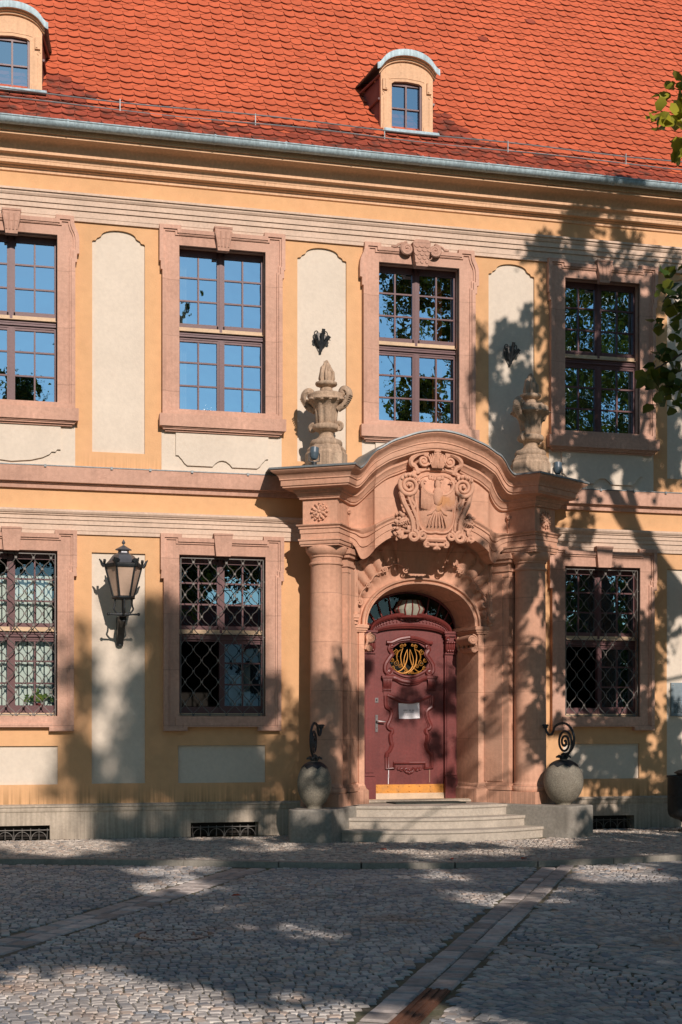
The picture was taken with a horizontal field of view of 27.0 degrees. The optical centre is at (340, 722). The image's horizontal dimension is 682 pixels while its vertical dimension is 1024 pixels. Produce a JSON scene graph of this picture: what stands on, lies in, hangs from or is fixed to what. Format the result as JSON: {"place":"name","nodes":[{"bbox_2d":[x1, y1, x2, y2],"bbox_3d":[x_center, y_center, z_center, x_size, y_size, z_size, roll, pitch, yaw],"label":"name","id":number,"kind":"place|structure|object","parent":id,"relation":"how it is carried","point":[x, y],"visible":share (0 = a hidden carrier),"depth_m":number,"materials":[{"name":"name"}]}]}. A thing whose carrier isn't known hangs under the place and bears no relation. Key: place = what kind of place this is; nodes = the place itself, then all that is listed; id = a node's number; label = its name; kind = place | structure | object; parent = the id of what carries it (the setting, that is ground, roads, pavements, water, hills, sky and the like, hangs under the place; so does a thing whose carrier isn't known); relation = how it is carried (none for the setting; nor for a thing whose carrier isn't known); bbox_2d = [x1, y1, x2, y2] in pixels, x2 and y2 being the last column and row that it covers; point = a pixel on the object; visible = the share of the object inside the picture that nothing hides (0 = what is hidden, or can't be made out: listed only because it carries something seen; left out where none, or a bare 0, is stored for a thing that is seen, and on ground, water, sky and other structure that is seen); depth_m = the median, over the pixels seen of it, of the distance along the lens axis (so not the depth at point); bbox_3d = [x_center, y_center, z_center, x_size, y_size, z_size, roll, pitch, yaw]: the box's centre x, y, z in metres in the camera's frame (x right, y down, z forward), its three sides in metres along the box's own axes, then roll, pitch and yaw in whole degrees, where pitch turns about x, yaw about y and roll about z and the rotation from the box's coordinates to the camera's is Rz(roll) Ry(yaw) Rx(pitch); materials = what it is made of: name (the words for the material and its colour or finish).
{"place":"outdoors","nodes":[
{"label":"outdoors","id":0,"kind":"place"},
{"bbox_2d":[0,827,681,1023],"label":"ground","id":1,"kind":"structure","parent":0,"point":[437,1012],"depth_m":9.85,"materials":[{"name":"stone"}]},
{"bbox_2d":[289,805,357,842],"bbox_3d":[-0.220,1.379,18.836,0.595,0.520,1.230,0,0,19],"label":"stone pedestal","id":2,"kind":"object","parent":1,"relation":"on","point":[324,825],"visible":0.75,"depth_m":18.28,"materials":[{"name":"stone"}]},
{"bbox_2d":[297,722,330,808],"bbox_3d":[-0.360,0.552,18.644,0.450,1.133,0.536,0,0,-14],"label":"stone ball","id":3,"kind":"object","parent":2,"relation":"on","point":[314,783],"visible":1,"depth_m":18.46,"materials":[{"name":"stone"}]},
{"bbox_2d":[0,861,681,1023],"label":"plaza setts","id":4,"kind":"structure","parent":1,"relation":"on","point":[504,989],"depth_m":10.18,"materials":[{"name":"stone"}]},
{"bbox_2d":[135,929,213,941],"bbox_3d":[-1.254,1.603,10.701,0.600,0.023,0.600,0,0,-14],"label":"manhole cover","id":5,"kind":"object","parent":4,"relation":"on","point":[152,940],"visible":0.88,"depth_m":10.68,"materials":[{"name":"grey stone"}]},
{"bbox_2d":[0,865,681,1023],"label":"slab bands","id":6,"kind":"object","parent":1,"relation":"on","point":[452,977],"visible":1,"depth_m":10.65,"materials":[{"name":"stone"}]},
{"bbox_2d":[0,853,681,868],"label":"kerb","id":7,"kind":"structure","parent":1,"relation":"on","point":[362,865],"depth_m":15.88,"materials":[{"name":"stone"}]},
{"bbox_2d":[388,988,450,1023],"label":"drain channel","id":8,"kind":"object","parent":1,"relation":"on","point":[422,1006],"visible":1,"depth_m":7.95,"materials":[{"name":"brown metal"}]},
{"bbox_2d":[503,803,592,837],"bbox_3d":[2.824,1.379,19.615,1.230,0.520,0.595,0,0,42],"label":"stone pedestal","id":9,"kind":"object","parent":1,"relation":"on","point":[566,821],"visible":0.7,"depth_m":19.22,"materials":[{"name":"stone"}]},
{"bbox_2d":[542,722,583,804],"bbox_3d":[3.045,0.552,19.492,0.544,1.133,0.583,0,0,-14],"label":"stone ball","id":10,"kind":"object","parent":9,"relation":"on","point":[563,781],"visible":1,"depth_m":19.31,"materials":[{"name":"stone"}]},
{"bbox_2d":[634,70,681,415],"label":"linden tree","id":11,"kind":"object","parent":1,"relation":"on","point":[652,377],"visible":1,"depth_m":9.58,"materials":[{"name":"green plant"}]},
{"bbox_2d":[0,827,681,861],"bbox_3d":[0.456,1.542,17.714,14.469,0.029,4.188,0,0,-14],"label":"pavement setts","id":12,"kind":"structure","parent":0,"point":[610,842],"depth_m":17.41,"materials":[{"name":"grey stone"}]},
{"bbox_2d":[0,0,681,839],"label":"town hall","id":13,"kind":"structure","parent":12,"relation":"on","point":[214,214],"depth_m":19.69,"materials":[{"name":"orange paint"}]},
{"bbox_2d":[0,825,49,839],"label":"cellar window","id":14,"kind":"structure","parent":13,"relation":"in","point":[40,831],"depth_m":18.86,"materials":[{"name":"grey paint"}]},
{"bbox_2d":[0,526,76,730],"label":"window","id":15,"kind":"structure","parent":13,"relation":"in","point":[60,547],"depth_m":18.77,"materials":[{"name":"paint"}]},
{"bbox_2d":[24,688,53,704],"bbox_3d":[-4.014,-0.316,18.925,0.421,0.310,0.164,0,0,-14],"label":"pot plant","id":16,"kind":"object","parent":13,"relation":"on","point":[41,697],"visible":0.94,"depth_m":18.91,"materials":[{"name":"green plant"}]},
{"bbox_2d":[0,207,78,426],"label":"window","id":17,"kind":"structure","parent":13,"relation":"in","point":[37,272],"depth_m":18.78,"materials":[{"name":"paint"}]},
{"bbox_2d":[99,539,147,645],"bbox_3d":[-2.811,-1.711,18.590,0.567,1.360,0.834,0,0,12],"label":"wall lantern","id":18,"kind":"object","parent":13,"relation":"attached to","point":[123,566],"depth_m":18.40,"materials":[{"name":"black metal"}]},
{"bbox_2d":[160,533,283,730],"bbox_3d":[-1.681,-1.227,19.590,1.690,2.672,0.766,0,0,-14],"label":"window","id":19,"kind":"structure","parent":13,"relation":"in","point":[175,550],"depth_m":19.39,"materials":[{"name":"paint"}]},
{"bbox_2d":[159,223,285,436],"bbox_3d":[-1.625,-5.319,19.369,1.730,2.791,0.322,0,0,-14],"label":"window","id":20,"kind":"structure","parent":13,"relation":"in","point":[215,336],"depth_m":19.44,"materials":[{"name":"paint"}]},
{"bbox_2d":[191,822,257,836],"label":"cellar window","id":21,"kind":"structure","parent":13,"relation":"in","point":[211,828],"depth_m":19.51,"materials":[{"name":"grey paint"}]},
{"bbox_2d":[308,446,319,464],"bbox_3d":[-0.351,-3.513,18.699,0.127,0.234,0.134,0,0,23],"label":"spotlight","id":22,"kind":"object","parent":13,"relation":"on","point":[313,453],"visible":1,"depth_m":18.66,"materials":[{"name":"grey metal"}]},
{"bbox_2d":[313,329,330,353],"bbox_3d":[-0.264,-5.279,19.651,0.244,0.336,0.134,0,0,-14],"label":"torch bracket","id":23,"kind":"object","parent":13,"relation":"attached to","point":[322,339],"visible":1,"depth_m":19.64,"materials":[{"name":"black metal"}]},
{"bbox_2d":[300,360,352,464],"bbox_3d":[-0.199,-4.132,19.157,0.564,1.532,0.604,0,0,-28],"label":"stone urn","id":24,"kind":"object","parent":13,"relation":"on","point":[325,403],"visible":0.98,"depth_m":19.03,"materials":[{"name":"stone"}]},
{"bbox_2d":[364,592,457,798],"bbox_3d":[0.940,-0.451,20.640,1.800,3.220,0.713,0,0,-14],"label":"door","id":25,"kind":"structure","parent":13,"relation":"in","point":[411,659],"depth_m":20.49,"materials":[{"name":"paint"}]},
{"bbox_2d":[399,703,419,718],"bbox_3d":[0.983,-0.175,20.469,0.318,0.232,0.012,0,0,-14],"label":"paper notice","id":26,"kind":"object","parent":25,"relation":"attached to","point":[409,711],"visible":1,"depth_m":20.48,"materials":[{"name":"grey paper"}]},
{"bbox_2d":[359,239,479,442],"bbox_3d":[1.091,-5.342,20.039,1.750,2.837,0.371,0,0,-14],"label":"window","id":27,"kind":"structure","parent":13,"relation":"in","point":[419,321],"depth_m":20.14,"materials":[{"name":"paint"}]},
{"bbox_2d":[503,342,520,366],"bbox_3d":[2.444,-5.279,20.345,0.244,0.336,0.134,0,0,-14],"label":"torch bracket","id":28,"kind":"object","parent":13,"relation":"attached to","point":[509,354],"visible":1,"depth_m":20.34,"materials":[{"name":"black metal"}]},
{"bbox_2d":[510,373,550,472],"bbox_3d":[2.651,-4.132,19.887,0.564,1.532,0.604,0,0,0],"label":"stone urn","id":29,"kind":"object","parent":13,"relation":"on","point":[529,413],"visible":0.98,"depth_m":19.73,"materials":[{"name":"stone"}]},
{"bbox_2d":[552,462,562,475],"bbox_3d":[3.019,-3.514,19.789,0.127,0.236,0.138,0,0,23],"label":"spotlight","id":30,"kind":"object","parent":13,"relation":"on","point":[557,468],"visible":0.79,"depth_m":19.75,"materials":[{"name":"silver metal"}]},
{"bbox_2d":[548,546,656,730],"bbox_3d":[3.738,-1.227,20.978,1.690,2.672,0.766,0,0,-14],"label":"window","id":31,"kind":"structure","parent":13,"relation":"in","point":[602,561],"depth_m":20.79,"materials":[{"name":"paint"}]},
{"bbox_2d":[546,257,659,455],"bbox_3d":[3.794,-5.319,20.757,1.730,2.791,0.322,0,0,-14],"label":"window","id":32,"kind":"structure","parent":13,"relation":"in","point":[595,327],"depth_m":20.83,"materials":[{"name":"paint"}]},
{"bbox_2d":[593,815,632,828],"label":"cellar window","id":33,"kind":"structure","parent":13,"relation":"in","point":[610,821],"depth_m":20.96,"materials":[{"name":"grey paint"}]},
{"bbox_2d":[670,683,681,715],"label":"wall plaque","id":34,"kind":"object","parent":13,"relation":"attached to","point":[675,699],"depth_m":21.03,"materials":[{"name":"grey metal"}]},
{"bbox_2d":[341,802,543,841],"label":"entrance steps","id":35,"kind":"structure","parent":12,"relation":"on","point":[449,822],"depth_m":18.90,"materials":[{"name":"stone"}]},
{"bbox_2d":[386,801,465,803],"bbox_3d":[1.114,1.109,19.999,1.120,0.020,0.700,0,0,-14],"label":"doormat","id":36,"kind":"object","parent":35,"relation":"on","point":[422,802],"visible":0.62,"depth_m":19.71,"materials":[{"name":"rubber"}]},
{"bbox_2d":[666,769,681,831],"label":"litter bin","id":37,"kind":"object","parent":12,"relation":"on","point":[674,796],"visible":1,"depth_m":19.94,"materials":[{"name":"black metal"}]}
]}

